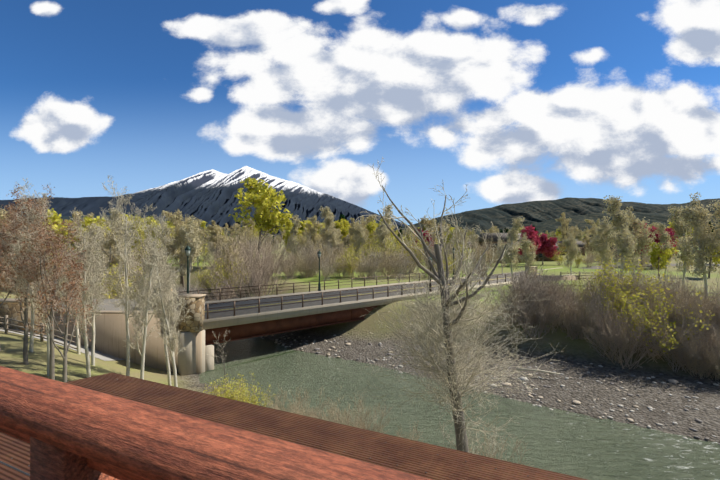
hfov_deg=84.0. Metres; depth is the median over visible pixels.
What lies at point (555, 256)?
leafing shrub
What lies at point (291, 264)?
willow shrub
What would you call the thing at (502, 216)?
hills
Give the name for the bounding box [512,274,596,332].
willow shrub
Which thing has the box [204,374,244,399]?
leafing shrub
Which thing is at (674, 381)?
gravel bar rocks
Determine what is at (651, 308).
willow shrub
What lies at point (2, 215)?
bare cottonwood tree
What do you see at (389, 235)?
bare cottonwood tree
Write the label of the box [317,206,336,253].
pale bare tree
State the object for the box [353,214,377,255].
bare cottonwood tree
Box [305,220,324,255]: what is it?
leafing tree
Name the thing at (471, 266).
willow shrub
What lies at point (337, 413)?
willow shrub
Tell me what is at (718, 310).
willow shrub
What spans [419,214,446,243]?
bare cottonwood tree
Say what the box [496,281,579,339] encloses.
willow shrub
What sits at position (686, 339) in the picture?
willow shrub
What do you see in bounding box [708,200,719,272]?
pale bare tree
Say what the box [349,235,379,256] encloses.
leafing shrub
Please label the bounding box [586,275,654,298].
willow shrub
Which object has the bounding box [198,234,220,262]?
willow shrub
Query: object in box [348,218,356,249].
bare cottonwood tree
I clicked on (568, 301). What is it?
willow shrub
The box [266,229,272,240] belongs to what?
pale bare tree
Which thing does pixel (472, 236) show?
pale bare tree
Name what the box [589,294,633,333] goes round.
willow shrub
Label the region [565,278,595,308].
leafing shrub
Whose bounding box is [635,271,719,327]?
willow shrub
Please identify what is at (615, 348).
willow shrub
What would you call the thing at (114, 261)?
bare cottonwood tree
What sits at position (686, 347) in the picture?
willow shrub
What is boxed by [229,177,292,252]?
leafing tree
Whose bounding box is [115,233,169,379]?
pale tree
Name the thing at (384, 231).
pale bare tree
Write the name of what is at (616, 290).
willow shrub
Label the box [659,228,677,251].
crabapple tree
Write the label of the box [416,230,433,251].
crabapple tree
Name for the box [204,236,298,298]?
willow shrub
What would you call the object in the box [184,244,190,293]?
lamp post
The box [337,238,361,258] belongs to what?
willow shrub
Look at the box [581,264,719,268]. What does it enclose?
road
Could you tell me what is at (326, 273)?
willow shrub
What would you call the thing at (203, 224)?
leafing tree
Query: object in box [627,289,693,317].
willow shrub
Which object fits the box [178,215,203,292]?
pale bare tree
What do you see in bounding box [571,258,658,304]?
willow shrub
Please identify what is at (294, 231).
pale bare tree
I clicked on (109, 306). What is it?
road embankment
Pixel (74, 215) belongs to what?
bare cottonwood tree
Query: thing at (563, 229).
bare cottonwood tree
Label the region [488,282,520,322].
willow shrub
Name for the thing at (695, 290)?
willow shrub
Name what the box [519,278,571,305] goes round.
willow shrub
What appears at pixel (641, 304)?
leafing shrub
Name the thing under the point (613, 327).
willow shrub
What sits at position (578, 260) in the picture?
leafing shrub
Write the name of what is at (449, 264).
leafing shrub
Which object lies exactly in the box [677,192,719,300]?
pale bare tree
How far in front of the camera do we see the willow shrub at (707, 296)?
28.16 m
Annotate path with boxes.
[0,327,123,360]
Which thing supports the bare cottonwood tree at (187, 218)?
on the ground
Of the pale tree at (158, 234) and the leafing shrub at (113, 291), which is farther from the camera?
the leafing shrub at (113, 291)
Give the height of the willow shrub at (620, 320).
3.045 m
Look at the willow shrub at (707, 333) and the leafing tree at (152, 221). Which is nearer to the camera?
the willow shrub at (707, 333)
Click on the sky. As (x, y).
(500, 102)
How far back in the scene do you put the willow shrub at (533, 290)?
33.32 m
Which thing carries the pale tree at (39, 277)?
on the ground
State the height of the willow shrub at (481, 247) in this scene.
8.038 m
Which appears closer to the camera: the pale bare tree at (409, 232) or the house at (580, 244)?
the pale bare tree at (409, 232)
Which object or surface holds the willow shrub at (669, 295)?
on the ground
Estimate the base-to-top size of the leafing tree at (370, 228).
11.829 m
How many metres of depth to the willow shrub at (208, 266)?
63.37 m
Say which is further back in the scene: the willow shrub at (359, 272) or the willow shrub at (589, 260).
the willow shrub at (589, 260)
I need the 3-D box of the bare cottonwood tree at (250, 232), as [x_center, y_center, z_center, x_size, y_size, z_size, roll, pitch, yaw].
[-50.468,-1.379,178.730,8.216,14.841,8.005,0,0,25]
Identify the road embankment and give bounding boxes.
[0,298,152,310]
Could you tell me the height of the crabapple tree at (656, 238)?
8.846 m
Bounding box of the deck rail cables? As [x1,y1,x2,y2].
[0,461,29,476]
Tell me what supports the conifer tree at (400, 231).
on the ground
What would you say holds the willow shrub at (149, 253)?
on the ground
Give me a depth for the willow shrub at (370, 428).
18.07 m
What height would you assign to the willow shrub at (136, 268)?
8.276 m
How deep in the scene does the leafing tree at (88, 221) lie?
67.39 m
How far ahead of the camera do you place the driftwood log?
26.46 m
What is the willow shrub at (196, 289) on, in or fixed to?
on the ground
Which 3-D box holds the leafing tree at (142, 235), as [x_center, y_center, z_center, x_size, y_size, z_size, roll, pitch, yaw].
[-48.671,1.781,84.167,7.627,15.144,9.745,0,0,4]
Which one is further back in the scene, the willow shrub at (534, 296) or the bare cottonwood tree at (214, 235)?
the bare cottonwood tree at (214, 235)
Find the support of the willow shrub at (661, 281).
on the ground
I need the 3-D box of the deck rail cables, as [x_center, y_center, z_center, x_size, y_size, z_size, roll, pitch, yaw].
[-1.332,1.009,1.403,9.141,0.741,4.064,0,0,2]
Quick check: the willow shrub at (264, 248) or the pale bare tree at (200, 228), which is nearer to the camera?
the willow shrub at (264, 248)
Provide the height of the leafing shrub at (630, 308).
5.594 m
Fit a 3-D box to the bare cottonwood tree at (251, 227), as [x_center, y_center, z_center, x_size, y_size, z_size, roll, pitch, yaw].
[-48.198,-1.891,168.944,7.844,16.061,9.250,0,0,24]
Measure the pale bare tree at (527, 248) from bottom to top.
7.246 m
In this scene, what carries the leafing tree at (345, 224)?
on the ground
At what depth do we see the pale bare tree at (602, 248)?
45.71 m
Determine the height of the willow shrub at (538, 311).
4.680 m
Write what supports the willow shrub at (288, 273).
on the ground
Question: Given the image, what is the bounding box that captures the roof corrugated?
[0,373,587,479]
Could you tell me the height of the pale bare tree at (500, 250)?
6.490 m
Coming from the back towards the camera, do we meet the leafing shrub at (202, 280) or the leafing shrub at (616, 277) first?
the leafing shrub at (202, 280)
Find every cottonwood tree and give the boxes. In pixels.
[0,206,12,230]
[61,211,100,274]
[81,221,126,276]
[160,231,194,286]
[162,209,204,283]
[169,214,202,244]
[201,228,209,247]
[206,220,227,258]
[207,224,228,259]
[214,238,244,292]
[225,223,239,245]
[233,218,254,243]
[234,225,247,243]
[241,223,257,241]
[276,228,283,247]
[296,225,316,254]
[297,215,323,250]
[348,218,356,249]
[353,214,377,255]
[355,157,566,456]
[374,222,392,249]
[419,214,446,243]
[451,230,468,250]
[555,212,578,238]
[558,232,573,253]
[581,226,603,260]
[584,219,599,235]
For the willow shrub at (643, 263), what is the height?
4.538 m
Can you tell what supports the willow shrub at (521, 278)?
on the ground
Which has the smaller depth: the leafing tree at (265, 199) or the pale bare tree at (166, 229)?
the leafing tree at (265, 199)
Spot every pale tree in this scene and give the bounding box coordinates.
[0,178,58,351]
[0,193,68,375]
[52,235,86,353]
[56,207,110,377]
[64,222,111,365]
[96,175,154,375]
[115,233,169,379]
[122,213,190,385]
[137,265,187,386]
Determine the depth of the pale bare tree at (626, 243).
40.04 m
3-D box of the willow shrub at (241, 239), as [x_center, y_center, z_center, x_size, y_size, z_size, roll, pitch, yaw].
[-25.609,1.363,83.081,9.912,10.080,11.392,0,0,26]
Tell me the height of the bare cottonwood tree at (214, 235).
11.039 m
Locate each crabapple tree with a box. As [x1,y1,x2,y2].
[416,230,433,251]
[518,224,541,265]
[536,233,560,264]
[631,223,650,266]
[640,226,676,267]
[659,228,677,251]
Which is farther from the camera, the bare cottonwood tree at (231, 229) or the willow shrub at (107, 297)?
the bare cottonwood tree at (231, 229)
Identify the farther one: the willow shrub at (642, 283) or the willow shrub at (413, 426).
the willow shrub at (642, 283)
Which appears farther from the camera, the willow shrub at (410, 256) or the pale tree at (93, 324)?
the willow shrub at (410, 256)
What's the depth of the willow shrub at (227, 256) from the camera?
67.52 m
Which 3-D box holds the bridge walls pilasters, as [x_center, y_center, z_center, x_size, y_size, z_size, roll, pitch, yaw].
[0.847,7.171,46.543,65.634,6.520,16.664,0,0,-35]
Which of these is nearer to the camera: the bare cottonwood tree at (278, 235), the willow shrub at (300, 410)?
the willow shrub at (300, 410)
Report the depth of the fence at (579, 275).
58.38 m
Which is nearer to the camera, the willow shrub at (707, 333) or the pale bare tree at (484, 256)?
the willow shrub at (707, 333)
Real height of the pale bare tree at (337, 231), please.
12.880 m
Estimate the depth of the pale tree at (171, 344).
22.67 m
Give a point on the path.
(102, 356)
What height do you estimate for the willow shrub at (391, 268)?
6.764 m
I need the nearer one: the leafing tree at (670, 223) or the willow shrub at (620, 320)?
the willow shrub at (620, 320)
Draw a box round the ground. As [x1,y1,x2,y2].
[0,237,719,442]
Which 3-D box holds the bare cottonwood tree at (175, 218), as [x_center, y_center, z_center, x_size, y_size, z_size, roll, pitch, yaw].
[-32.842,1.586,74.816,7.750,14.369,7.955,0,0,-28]
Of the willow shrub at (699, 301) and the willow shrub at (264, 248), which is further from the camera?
the willow shrub at (264, 248)
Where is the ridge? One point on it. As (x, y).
(62, 206)
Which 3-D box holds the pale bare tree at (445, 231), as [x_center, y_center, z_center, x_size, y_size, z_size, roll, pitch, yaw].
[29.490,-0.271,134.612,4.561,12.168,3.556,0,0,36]
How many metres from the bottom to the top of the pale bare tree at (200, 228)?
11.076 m
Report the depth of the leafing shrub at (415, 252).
73.05 m
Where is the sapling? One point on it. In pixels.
(221, 352)
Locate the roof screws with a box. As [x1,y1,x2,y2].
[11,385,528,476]
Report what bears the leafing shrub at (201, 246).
on the ground
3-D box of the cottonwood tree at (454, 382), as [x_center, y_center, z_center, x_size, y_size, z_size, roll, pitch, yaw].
[3.830,3.337,15.310,7.414,12.702,7.271,0,0,32]
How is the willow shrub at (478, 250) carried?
on the ground
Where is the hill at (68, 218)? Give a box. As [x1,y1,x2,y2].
[10,215,229,234]
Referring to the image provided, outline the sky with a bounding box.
[0,0,719,224]
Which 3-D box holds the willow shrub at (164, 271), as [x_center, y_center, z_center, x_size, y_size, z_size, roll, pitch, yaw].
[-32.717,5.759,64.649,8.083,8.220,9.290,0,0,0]
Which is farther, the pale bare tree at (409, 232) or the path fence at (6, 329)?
the pale bare tree at (409, 232)
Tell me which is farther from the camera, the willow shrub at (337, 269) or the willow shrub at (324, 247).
the willow shrub at (324, 247)
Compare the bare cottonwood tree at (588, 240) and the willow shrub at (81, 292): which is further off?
the bare cottonwood tree at (588, 240)
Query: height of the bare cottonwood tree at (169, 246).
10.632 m
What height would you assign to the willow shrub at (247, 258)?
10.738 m
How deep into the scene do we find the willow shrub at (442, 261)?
63.99 m
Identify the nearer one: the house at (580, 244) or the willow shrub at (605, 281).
the willow shrub at (605, 281)
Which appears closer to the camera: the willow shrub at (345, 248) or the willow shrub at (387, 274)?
the willow shrub at (387, 274)
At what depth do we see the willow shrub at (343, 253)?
83.46 m
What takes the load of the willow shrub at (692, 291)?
on the ground
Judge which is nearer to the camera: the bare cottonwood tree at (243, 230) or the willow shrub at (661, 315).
the willow shrub at (661, 315)
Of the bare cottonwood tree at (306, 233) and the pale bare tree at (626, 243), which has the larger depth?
the bare cottonwood tree at (306, 233)
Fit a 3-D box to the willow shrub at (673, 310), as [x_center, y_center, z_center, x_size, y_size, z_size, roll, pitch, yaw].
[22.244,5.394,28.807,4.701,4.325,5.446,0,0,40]
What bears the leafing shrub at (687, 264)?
on the ground
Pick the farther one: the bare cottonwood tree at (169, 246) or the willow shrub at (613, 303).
the bare cottonwood tree at (169, 246)
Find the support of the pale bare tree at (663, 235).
on the ground
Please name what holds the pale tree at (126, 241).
on the ground
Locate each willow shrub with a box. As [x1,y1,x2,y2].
[0,223,12,292]
[1,248,67,293]
[57,264,106,297]
[76,257,139,294]
[93,246,160,297]
[96,282,146,298]
[104,253,172,291]
[129,236,176,268]
[137,259,178,283]
[174,279,219,302]
[189,262,230,298]
[197,240,244,293]
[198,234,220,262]
[200,272,252,300]
[201,241,234,265]
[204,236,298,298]
[206,240,255,282]
[207,229,239,259]
[212,223,257,266]
[216,224,295,290]
[237,230,293,273]
[265,380,308,412]
[267,235,284,247]
[268,244,310,278]
[276,254,301,275]
[285,252,322,277]
[286,234,333,275]
[287,383,330,417]
[295,244,326,276]
[298,255,324,276]
[301,231,347,269]
[308,235,345,275]
[309,396,353,424]
[310,252,337,279]
[316,385,393,431]
[324,260,345,277]
[329,248,359,277]
[332,244,360,262]
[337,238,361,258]
[345,402,388,432]
[349,251,369,276]
[353,249,385,278]
[354,244,388,278]
[367,247,399,275]
[375,240,415,277]
[375,418,422,440]
[388,247,420,278]
[394,236,433,259]
[397,238,421,272]
[403,233,455,276]
[415,242,454,270]
[426,250,457,272]
[442,240,470,271]
[451,249,487,279]
[455,421,534,465]
[464,240,487,263]
[471,235,506,265]
[474,239,507,267]
[479,279,541,327]
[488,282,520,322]
[490,266,563,327]
[492,263,554,298]
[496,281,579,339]
[501,276,575,332]
[504,261,568,310]
[505,274,558,317]
[506,275,557,318]
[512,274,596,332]
[513,252,521,264]
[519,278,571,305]
[520,271,577,314]
[539,279,594,327]
[540,267,596,301]
[544,283,621,338]
[557,279,646,347]
[557,286,610,339]
[558,307,596,339]
[569,281,627,310]
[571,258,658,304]
[576,306,643,362]
[580,251,598,267]
[580,258,639,299]
[580,278,647,316]
[581,243,596,258]
[581,300,677,369]
[581,318,635,359]
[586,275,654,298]
[587,283,642,317]
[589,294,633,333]
[599,285,676,335]
[600,305,634,332]
[606,276,684,323]
[608,262,664,300]
[611,243,620,260]
[623,294,713,349]
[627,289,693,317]
[629,251,650,269]
[635,263,708,301]
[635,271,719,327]
[639,296,681,330]
[641,269,719,332]
[645,279,719,333]
[646,276,709,315]
[646,317,719,370]
[649,285,707,337]
[649,313,710,366]
[650,324,693,371]
[652,319,719,377]
[654,294,719,351]
[658,277,718,303]
[659,331,719,378]
[662,291,719,340]
[664,290,715,312]
[674,267,719,321]
[677,277,711,308]
[678,307,719,378]
[680,327,719,380]
[706,349,719,371]
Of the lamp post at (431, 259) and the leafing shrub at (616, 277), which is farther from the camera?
the lamp post at (431, 259)
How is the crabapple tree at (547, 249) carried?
on the ground
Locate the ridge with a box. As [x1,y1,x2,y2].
[0,196,144,215]
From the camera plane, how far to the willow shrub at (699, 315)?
26.44 m
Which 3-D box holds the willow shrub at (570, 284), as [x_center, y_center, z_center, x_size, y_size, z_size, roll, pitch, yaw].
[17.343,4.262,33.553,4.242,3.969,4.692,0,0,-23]
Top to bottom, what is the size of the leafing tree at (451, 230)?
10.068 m
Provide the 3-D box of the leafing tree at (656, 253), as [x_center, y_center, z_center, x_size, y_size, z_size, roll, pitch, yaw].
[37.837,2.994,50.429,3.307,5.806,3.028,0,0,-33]
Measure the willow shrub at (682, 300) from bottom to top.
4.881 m
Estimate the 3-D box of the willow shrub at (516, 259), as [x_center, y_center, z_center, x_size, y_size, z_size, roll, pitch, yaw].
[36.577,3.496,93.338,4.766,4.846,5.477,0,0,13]
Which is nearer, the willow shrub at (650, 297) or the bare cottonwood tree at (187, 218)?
the willow shrub at (650, 297)
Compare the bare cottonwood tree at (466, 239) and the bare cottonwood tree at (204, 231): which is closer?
the bare cottonwood tree at (466, 239)
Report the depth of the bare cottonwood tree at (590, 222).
196.63 m
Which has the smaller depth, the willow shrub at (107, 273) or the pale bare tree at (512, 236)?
the pale bare tree at (512, 236)
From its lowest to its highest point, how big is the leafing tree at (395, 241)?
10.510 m
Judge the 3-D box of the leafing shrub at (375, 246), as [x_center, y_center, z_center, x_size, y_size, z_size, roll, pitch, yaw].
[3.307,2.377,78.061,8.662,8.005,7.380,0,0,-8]
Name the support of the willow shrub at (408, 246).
on the ground
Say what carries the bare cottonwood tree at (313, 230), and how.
on the ground
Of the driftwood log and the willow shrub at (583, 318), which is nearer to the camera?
the driftwood log
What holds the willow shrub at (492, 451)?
on the ground
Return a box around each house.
[475,232,528,262]
[534,243,559,260]
[556,239,586,255]
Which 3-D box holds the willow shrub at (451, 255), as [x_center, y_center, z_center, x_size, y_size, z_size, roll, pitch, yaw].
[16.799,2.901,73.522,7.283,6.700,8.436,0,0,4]
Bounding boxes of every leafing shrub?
[98,257,156,298]
[134,242,166,263]
[171,234,207,262]
[195,254,247,298]
[196,269,218,291]
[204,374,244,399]
[217,372,262,402]
[223,262,248,291]
[232,385,275,407]
[336,245,362,277]
[345,243,371,268]
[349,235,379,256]
[355,233,397,270]
[389,234,431,272]
[434,255,455,276]
[442,240,468,268]
[552,246,568,264]
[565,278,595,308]
[572,253,585,267]
[586,282,638,322]
[588,253,674,308]
[607,283,714,362]
[616,293,657,327]
[674,254,696,270]
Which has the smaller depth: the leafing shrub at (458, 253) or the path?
the path
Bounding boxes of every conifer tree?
[337,214,348,249]
[395,226,402,247]
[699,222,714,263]
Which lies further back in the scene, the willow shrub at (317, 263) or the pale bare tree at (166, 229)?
the pale bare tree at (166, 229)
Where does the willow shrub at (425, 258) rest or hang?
on the ground
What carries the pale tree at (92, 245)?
on the ground
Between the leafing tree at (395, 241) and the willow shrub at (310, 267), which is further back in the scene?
the leafing tree at (395, 241)
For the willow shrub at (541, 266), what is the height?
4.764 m
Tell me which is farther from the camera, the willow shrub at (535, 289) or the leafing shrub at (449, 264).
the leafing shrub at (449, 264)
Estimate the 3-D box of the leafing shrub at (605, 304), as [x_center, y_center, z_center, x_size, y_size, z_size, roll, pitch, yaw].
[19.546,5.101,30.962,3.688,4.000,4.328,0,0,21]
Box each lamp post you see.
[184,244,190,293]
[317,250,321,290]
[429,257,432,291]
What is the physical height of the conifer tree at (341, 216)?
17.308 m
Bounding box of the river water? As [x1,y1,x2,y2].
[58,268,719,479]
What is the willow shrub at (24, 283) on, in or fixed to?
on the ground
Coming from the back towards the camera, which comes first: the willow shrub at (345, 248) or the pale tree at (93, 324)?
the willow shrub at (345, 248)
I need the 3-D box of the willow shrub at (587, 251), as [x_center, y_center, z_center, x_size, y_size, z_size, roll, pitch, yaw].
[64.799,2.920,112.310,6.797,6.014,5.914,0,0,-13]
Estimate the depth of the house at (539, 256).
105.90 m
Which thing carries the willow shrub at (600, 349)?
on the ground
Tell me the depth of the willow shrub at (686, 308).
27.42 m
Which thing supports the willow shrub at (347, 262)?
on the ground
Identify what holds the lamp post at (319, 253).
on the bridge
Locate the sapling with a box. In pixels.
[204,330,230,384]
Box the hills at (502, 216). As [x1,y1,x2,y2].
[395,197,719,235]
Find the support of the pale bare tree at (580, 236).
on the ground
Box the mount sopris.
[101,166,408,236]
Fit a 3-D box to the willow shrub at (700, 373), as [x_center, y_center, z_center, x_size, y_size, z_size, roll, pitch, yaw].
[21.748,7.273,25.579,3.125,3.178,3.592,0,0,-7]
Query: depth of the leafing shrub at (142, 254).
86.02 m
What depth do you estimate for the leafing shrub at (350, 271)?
64.81 m
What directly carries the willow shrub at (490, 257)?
on the ground
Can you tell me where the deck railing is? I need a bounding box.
[0,366,430,479]
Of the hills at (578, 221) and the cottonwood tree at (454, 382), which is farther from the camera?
the hills at (578, 221)
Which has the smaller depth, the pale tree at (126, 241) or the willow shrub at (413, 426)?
the willow shrub at (413, 426)
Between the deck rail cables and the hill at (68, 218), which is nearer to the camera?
the deck rail cables
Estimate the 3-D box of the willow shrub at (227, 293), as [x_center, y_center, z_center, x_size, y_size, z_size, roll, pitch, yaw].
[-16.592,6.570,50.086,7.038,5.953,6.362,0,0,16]
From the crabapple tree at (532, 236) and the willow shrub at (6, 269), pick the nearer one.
the willow shrub at (6, 269)
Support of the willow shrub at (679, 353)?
on the ground
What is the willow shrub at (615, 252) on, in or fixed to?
on the ground
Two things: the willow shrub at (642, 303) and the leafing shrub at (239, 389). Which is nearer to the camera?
the leafing shrub at (239, 389)
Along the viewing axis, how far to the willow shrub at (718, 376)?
24.90 m
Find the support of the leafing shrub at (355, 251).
on the ground
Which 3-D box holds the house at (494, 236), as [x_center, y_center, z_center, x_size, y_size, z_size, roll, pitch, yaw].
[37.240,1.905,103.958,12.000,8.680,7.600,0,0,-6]
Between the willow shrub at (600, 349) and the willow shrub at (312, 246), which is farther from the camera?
the willow shrub at (312, 246)
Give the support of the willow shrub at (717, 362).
on the ground
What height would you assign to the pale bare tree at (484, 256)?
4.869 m
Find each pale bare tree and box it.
[100,242,112,272]
[108,208,134,262]
[159,222,171,254]
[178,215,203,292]
[194,219,203,267]
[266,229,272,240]
[287,218,301,268]
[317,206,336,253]
[325,210,339,256]
[334,229,344,248]
[351,220,369,266]
[375,203,393,250]
[406,222,414,243]
[442,222,450,245]
[450,224,459,249]
[470,232,476,244]
[480,249,486,274]
[496,240,505,275]
[502,216,524,292]
[518,232,537,274]
[563,233,581,274]
[573,226,582,240]
[586,216,618,277]
[602,195,637,280]
[615,206,656,278]
[653,222,674,284]
[667,206,699,290]
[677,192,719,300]
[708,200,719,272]
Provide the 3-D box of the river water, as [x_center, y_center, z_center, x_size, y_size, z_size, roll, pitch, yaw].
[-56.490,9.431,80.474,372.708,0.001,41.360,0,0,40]
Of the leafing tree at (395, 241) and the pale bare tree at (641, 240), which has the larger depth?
the leafing tree at (395, 241)
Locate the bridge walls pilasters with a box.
[0,265,578,373]
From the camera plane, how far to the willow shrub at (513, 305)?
33.59 m
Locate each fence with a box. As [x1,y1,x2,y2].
[0,315,79,348]
[560,271,638,280]
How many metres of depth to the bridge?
35.37 m
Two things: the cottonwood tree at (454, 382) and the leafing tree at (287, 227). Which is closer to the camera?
the cottonwood tree at (454, 382)
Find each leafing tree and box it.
[43,208,107,271]
[103,214,147,259]
[144,215,169,247]
[160,221,174,235]
[198,220,209,236]
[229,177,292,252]
[246,225,261,240]
[280,217,309,263]
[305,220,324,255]
[333,218,350,241]
[358,221,377,245]
[388,227,398,243]
[444,227,454,244]
[648,241,678,271]
[668,221,686,255]
[698,237,719,277]
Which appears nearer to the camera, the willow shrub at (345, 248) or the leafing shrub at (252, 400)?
the leafing shrub at (252, 400)
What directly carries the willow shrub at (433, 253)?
on the ground
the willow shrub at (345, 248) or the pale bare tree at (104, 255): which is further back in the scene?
the willow shrub at (345, 248)
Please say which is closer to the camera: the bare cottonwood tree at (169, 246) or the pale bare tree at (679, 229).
the pale bare tree at (679, 229)
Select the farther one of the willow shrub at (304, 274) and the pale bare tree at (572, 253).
the willow shrub at (304, 274)
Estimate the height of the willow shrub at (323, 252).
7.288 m
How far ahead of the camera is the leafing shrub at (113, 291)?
52.64 m
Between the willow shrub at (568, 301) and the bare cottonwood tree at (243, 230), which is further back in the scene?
the bare cottonwood tree at (243, 230)
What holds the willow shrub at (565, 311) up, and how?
on the ground
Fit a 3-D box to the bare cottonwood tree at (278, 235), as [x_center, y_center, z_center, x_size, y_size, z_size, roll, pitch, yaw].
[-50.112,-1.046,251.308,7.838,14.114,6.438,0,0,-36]
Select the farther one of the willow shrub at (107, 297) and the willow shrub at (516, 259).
the willow shrub at (516, 259)
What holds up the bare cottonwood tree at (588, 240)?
on the ground
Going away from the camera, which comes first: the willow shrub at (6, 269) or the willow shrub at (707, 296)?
the willow shrub at (707, 296)
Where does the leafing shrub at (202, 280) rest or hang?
on the ground
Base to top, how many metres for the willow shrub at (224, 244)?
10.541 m
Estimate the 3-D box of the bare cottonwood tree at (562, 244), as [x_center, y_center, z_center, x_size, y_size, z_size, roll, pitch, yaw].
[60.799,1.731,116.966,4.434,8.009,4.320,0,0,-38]
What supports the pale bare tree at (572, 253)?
on the ground
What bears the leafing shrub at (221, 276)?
on the ground
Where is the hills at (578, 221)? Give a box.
[517,211,717,235]
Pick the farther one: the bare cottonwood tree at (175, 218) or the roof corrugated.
the bare cottonwood tree at (175, 218)
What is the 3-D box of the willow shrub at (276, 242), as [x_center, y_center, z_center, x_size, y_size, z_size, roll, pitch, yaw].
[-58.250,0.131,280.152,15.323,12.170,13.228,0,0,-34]
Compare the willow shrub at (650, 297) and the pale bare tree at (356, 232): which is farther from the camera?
the pale bare tree at (356, 232)
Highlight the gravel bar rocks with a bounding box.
[260,334,719,444]
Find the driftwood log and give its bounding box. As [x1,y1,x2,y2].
[517,368,559,374]
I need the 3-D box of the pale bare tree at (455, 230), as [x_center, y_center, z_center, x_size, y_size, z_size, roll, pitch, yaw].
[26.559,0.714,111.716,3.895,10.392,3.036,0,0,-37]
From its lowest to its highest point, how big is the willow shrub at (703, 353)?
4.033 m
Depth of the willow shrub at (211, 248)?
89.78 m
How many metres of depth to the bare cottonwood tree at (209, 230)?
110.39 m
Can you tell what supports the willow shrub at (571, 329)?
on the ground
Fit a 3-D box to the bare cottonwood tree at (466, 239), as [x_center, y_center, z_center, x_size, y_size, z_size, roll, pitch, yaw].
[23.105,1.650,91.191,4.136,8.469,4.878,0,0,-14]
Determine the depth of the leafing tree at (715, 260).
59.23 m
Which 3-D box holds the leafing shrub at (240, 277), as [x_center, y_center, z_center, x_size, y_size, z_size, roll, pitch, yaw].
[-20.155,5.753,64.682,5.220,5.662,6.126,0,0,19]
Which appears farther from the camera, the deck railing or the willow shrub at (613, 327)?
the willow shrub at (613, 327)
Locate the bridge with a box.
[172,268,572,375]
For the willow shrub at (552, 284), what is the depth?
33.23 m
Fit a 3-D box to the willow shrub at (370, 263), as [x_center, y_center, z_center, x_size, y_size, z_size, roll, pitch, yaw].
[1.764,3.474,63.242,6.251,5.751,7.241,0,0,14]
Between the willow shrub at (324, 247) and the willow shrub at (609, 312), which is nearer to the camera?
the willow shrub at (609, 312)
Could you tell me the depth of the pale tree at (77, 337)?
25.99 m
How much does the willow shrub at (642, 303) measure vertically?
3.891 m
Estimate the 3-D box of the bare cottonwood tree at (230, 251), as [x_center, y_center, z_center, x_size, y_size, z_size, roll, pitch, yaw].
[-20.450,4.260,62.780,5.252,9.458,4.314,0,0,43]
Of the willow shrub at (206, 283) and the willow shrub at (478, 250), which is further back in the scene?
the willow shrub at (478, 250)
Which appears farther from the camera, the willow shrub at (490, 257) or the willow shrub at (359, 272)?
the willow shrub at (490, 257)
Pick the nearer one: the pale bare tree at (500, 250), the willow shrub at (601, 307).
the willow shrub at (601, 307)
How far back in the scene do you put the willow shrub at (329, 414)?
18.78 m
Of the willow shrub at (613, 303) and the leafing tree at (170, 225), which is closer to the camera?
the willow shrub at (613, 303)
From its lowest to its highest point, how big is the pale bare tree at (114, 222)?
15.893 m
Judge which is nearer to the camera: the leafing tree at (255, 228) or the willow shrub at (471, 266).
the willow shrub at (471, 266)
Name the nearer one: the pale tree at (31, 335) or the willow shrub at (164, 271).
the pale tree at (31, 335)
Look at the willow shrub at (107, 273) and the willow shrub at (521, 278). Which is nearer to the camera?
the willow shrub at (521, 278)
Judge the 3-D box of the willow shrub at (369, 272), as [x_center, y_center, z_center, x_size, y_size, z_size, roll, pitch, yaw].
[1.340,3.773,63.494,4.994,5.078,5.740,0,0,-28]

